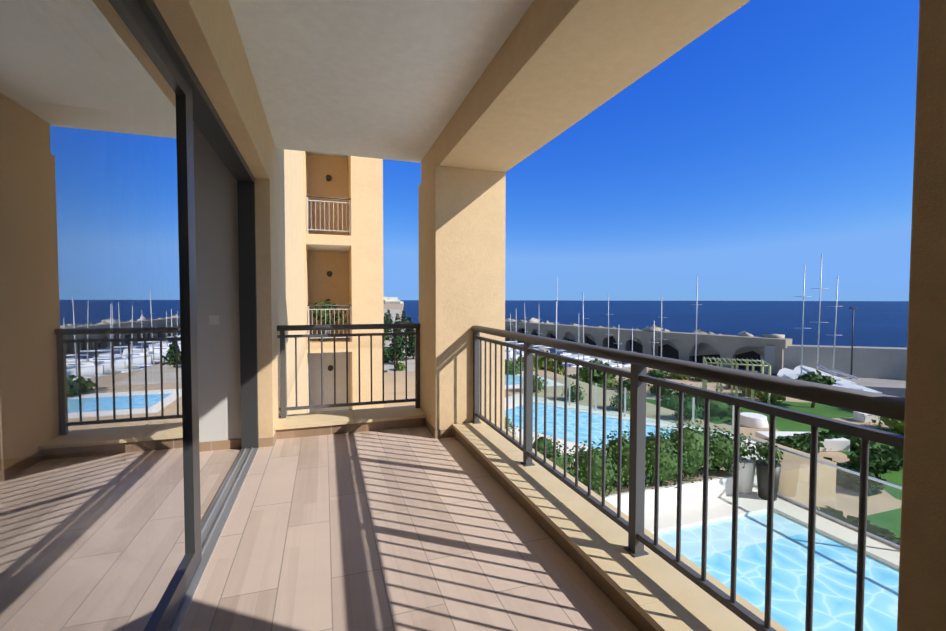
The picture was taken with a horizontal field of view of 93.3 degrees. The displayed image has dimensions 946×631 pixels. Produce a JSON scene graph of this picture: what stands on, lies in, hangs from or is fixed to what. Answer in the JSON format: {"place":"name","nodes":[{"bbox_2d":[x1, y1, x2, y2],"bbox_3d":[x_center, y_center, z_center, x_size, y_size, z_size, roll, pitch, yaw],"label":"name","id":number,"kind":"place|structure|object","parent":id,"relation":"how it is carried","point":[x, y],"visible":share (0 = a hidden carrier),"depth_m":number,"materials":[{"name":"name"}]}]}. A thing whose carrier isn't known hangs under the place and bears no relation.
{"place":"outdoors","nodes":[
{"label":"outdoors","id":0,"kind":"place"},
{"bbox_2d":[229,0,533,162],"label":"balcony ceiling","id":1,"kind":"structure","parent":0,"point":[397,80],"depth_m":2.89,"materials":[{"name":"white paint"}]},
{"bbox_2d":[384,297,397,299],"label":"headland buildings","id":2,"kind":"structure","parent":0,"point":[390,298],"depth_m":800.49,"materials":[{"name":"beige"}]},
{"bbox_2d":[384,300,402,303],"bbox_3d":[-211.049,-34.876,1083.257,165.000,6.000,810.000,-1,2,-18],"label":"roof parapet","id":3,"kind":"structure","parent":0,"point":[393,302],"depth_m":719.38,"materials":[{"name":"white paint"}]},
{"bbox_2d":[384,309,414,371],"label":"buildings","id":4,"kind":"structure","parent":0,"point":[389,366],"depth_m":46.49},
{"bbox_2d":[384,332,404,371],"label":"scrub bushes","id":5,"kind":"object","parent":4,"relation":"on","point":[400,366],"visible":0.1,"depth_m":44.72,"materials":[{"name":"green plant"}]},
{"bbox_2d":[384,309,414,363],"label":"trees","id":6,"kind":"object","parent":4,"relation":"on","point":[400,348],"visible":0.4,"depth_m":48.35,"materials":[{"name":"green plant"}]},
{"bbox_2d":[384,303,901,517],"bbox_3d":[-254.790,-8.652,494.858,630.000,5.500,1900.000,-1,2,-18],"label":"lawn","id":7,"kind":"structure","parent":0,"point":[845,494],"depth_m":18.23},
{"bbox_2d":[304,151,383,412],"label":"neighbour wing","id":8,"kind":"structure","parent":7,"relation":"on","point":[355,280],"depth_m":13.06,"materials":[{"name":"beige paint"}]},
{"bbox_2d":[318,330,330,341],"bbox_3d":[-4.355,0.553,13.117,0.380,0.400,0.400,-1,2,-18],"label":"planter","id":9,"kind":"object","parent":8,"relation":"on","point":[325,332],"visible":0.41,"depth_m":12.98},
{"bbox_2d":[306,152,350,412],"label":"loggia recesses","id":10,"kind":"object","parent":8,"relation":"on","point":[315,380],"visible":0.27,"depth_m":14.48,"materials":[{"name":"beige paint"}]},
{"bbox_2d":[310,299,346,324],"bbox_3d":[-4.244,-0.031,13.162,1.096,0.917,0.699,-1,2,-18],"label":"potted plant","id":11,"kind":"object","parent":8,"relation":"on","point":[337,314],"visible":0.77,"depth_m":13.08,"materials":[{"name":"green plant"}]},
{"bbox_2d":[306,195,352,412],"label":"neighbour railings","id":12,"kind":"object","parent":8,"relation":"attached to","point":[349,231],"visible":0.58,"depth_m":12.72,"materials":[{"name":"white metal"}]},
{"bbox_2d":[326,175,332,370],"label":"neighbour wall lamps","id":13,"kind":"object","parent":8,"relation":"attached to","point":[329,273],"visible":1,"depth_m":14.32,"materials":[{"name":"black metal"}]},
{"bbox_2d":[153,0,945,630],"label":"wall","id":14,"kind":"structure","parent":7,"relation":"on","point":[555,68],"depth_m":2.64,"materials":[{"name":"beige paint"}]},
{"bbox_2d":[115,0,258,630],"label":"sliding door frames","id":15,"kind":"structure","parent":14,"relation":"attached to","point":[145,18],"depth_m":2.13,"materials":[{"name":"grey metal"}]},
{"bbox_2d":[0,0,189,630],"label":"door glass","id":16,"kind":"object","parent":15,"relation":"attached to","point":[94,511],"visible":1,"depth_m":1.22,"materials":[{"name":"clear glass"}]},
{"bbox_2d":[193,122,241,521],"bbox_3d":[-3.653,-0.144,0.930,4.950,2.854,5.090,-1,2,-18],"label":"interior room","id":17,"kind":"object","parent":14,"relation":"on","point":[217,282],"visible":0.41,"depth_m":3.87,"materials":[{"name":"white paint"}]},
{"bbox_2d":[179,426,639,630],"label":"balcony floor","id":18,"kind":"structure","parent":14,"relation":"on","point":[421,528],"depth_m":2.33,"materials":[{"name":"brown wood"}]},
{"bbox_2d":[168,447,258,630],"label":"sliding door track","id":19,"kind":"structure","parent":18,"relation":"on","point":[214,520],"depth_m":2.68,"materials":[{"name":"silver metal"}]},
{"bbox_2d":[259,418,452,447],"bbox_3d":[-0.405,1.204,2.144,1.755,0.080,4.850,-1,2,-18],"label":"skirting","id":20,"kind":"object","parent":18,"relation":"on","point":[271,441],"visible":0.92,"depth_m":4.25,"materials":[{"name":"tile"}]},
{"bbox_2d":[276,418,656,630],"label":"baseboard","id":21,"kind":"structure","parent":14,"relation":"on","point":[637,619],"depth_m":2.93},
{"bbox_2d":[277,323,419,418],"bbox_3d":[-1.272,0.560,4.706,1.440,0.934,0.095,-1,2,-18],"label":"railing","id":22,"kind":"object","parent":21,"relation":"on","point":[282,336],"visible":1,"depth_m":4.67,"materials":[{"name":"grey metal"}]},
{"bbox_2d":[275,405,788,630],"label":"balcony curb","id":23,"kind":"structure","parent":21,"relation":"on","point":[656,591],"depth_m":2.26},
{"bbox_2d":[471,326,904,630],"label":"side railing","id":24,"kind":"object","parent":21,"relation":"on","point":[881,405],"visible":1,"depth_m":1.84,"materials":[{"name":"grey metal"}]},
{"bbox_2d":[384,369,899,569],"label":"paved terrace","id":25,"kind":"structure","parent":7,"relation":"on","point":[720,508],"depth_m":11.87,"materials":[{"name":"stone"}]},
{"bbox_2d":[505,371,733,460],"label":"pool deck","id":26,"kind":"structure","parent":25,"relation":"on","point":[614,414],"depth_m":17.67,"materials":[{"name":"white stone"}]},
{"bbox_2d":[523,372,733,436],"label":"pool fence posts","id":27,"kind":"object","parent":26,"relation":"on","point":[693,408],"visible":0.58,"depth_m":17.40,"materials":[{"name":"silver metal"}]},
{"bbox_2d":[505,374,749,496],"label":"planter shrubs","id":28,"kind":"object","parent":25,"relation":"on","point":[721,447],"visible":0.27,"depth_m":9.90,"materials":[{"name":"green plant"}]},
{"bbox_2d":[534,376,731,428],"bbox_3d":[5.486,3.357,17.851,3.960,1.100,7.859,-1,2,-18],"label":"pool glass fence","id":29,"kind":"object","parent":25,"relation":"on","point":[648,399],"visible":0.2,"depth_m":16.59,"materials":[{"name":"clear glass"}]},
{"bbox_2d":[505,375,898,630],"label":"pool water","id":30,"kind":"structure","parent":25,"relation":"on","point":[835,576],"depth_m":7.74,"materials":[{"name":"blue liquid"}]},
{"bbox_2d":[756,459,780,500],"bbox_3d":[6.754,3.775,10.235,0.487,0.800,0.500,-1,2,-18],"label":"terrace pot","id":31,"kind":"object","parent":25,"relation":"on","point":[762,475],"visible":0.73,"depth_m":10.11,"materials":[{"name":"grey ceramic"}]},
{"bbox_2d":[728,430,783,465],"bbox_3d":[6.532,3.166,10.514,0.796,0.747,1.340,-2,3,-42],"label":"potted plant","id":32,"kind":"object","parent":31,"relation":"in","point":[763,453],"visible":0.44,"depth_m":10.32,"materials":[{"name":"green plant"}]},
{"bbox_2d":[741,438,900,544],"bbox_3d":[9.944,3.932,1.601,0.001,1.100,20.500,-1,2,-18],"label":"terrace glass balustrade","id":33,"kind":"object","parent":25,"relation":"on","point":[754,444],"depth_m":9.85,"materials":[{"name":"clear glass"}]},
{"bbox_2d":[742,435,901,548],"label":"terrace balustrade rails","id":34,"kind":"object","parent":25,"relation":"on","point":[836,519],"visible":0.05,"depth_m":9.10,"materials":[{"name":"silver metal"}]},
{"bbox_2d":[557,369,903,450],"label":"garden shrubs","id":35,"kind":"object","parent":7,"relation":"on","point":[720,408],"visible":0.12,"depth_m":24.32,"materials":[{"name":"green plant"}]},
{"bbox_2d":[702,357,770,403],"bbox_3d":[16.685,4.102,28.516,3.518,2.505,2.800,1,2,24],"label":"garden pergola","id":36,"kind":"object","parent":7,"relation":"on","point":[732,364],"visible":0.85,"depth_m":28.07,"materials":[{"name":"green"}]},
{"bbox_2d":[646,399,903,537],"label":"garden lawns","id":37,"kind":"structure","parent":7,"relation":"on","point":[831,412],"depth_m":22.22,"materials":[{"name":"green plant"}]},
{"bbox_2d":[505,350,836,407],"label":"garden trees","id":38,"kind":"object","parent":37,"relation":"on","point":[597,375],"visible":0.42,"depth_m":27.75,"materials":[{"name":"green plant"}]},
{"bbox_2d":[740,411,883,451],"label":"outdoor seats","id":39,"kind":"object","parent":37,"relation":"on","point":[753,420],"visible":0.54,"depth_m":22.03,"materials":[{"name":"white"}]},
{"bbox_2d":[764,430,902,544],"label":"garden hedges","id":40,"kind":"object","parent":37,"relation":"on","point":[885,459],"visible":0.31,"depth_m":16.32,"materials":[{"name":"green plant"}]},
{"bbox_2d":[832,418,891,428],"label":"garden sand pads","id":41,"kind":"object","parent":37,"relation":"on","point":[857,422],"visible":0.17,"depth_m":22.95,"materials":[{"name":"beige sand"}]},
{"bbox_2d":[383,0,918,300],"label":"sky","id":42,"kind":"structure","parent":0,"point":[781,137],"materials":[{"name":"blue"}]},
{"bbox_2d":[400,300,908,371],"bbox_3d":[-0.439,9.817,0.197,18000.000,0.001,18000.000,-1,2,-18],"label":"sea water","id":43,"kind":"structure","parent":0,"point":[880,323],"depth_m":265.90,"materials":[{"name":"blue liquid"}]},
{"bbox_2d":[505,317,784,371],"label":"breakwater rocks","id":44,"kind":"object","parent":43,"relation":"in","point":[658,328],"visible":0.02,"depth_m":67.12,"materials":[{"name":"white stone"}]},
{"bbox_2d":[505,254,881,393],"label":"sailboats","id":45,"kind":"object","parent":43,"relation":"on","point":[798,371],"visible":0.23,"depth_m":47.75,"materials":[{"name":"white"}]},
{"bbox_2d":[595,456,755,513],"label":"planter walls","id":46,"kind":"structure","parent":0,"point":[721,485],"depth_m":10.05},
{"bbox_2d":[505,320,906,397],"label":"breakwater wall","id":47,"kind":"structure","parent":0,"point":[882,369],"depth_m":56.09,"materials":[{"name":"grey concrete"}]},
{"bbox_2d":[849,307,857,378],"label":"lamp post","id":48,"kind":"object","parent":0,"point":[853,308],"visible":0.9,"depth_m":50.28,"materials":[{"name":"grey metal"}]}
]}

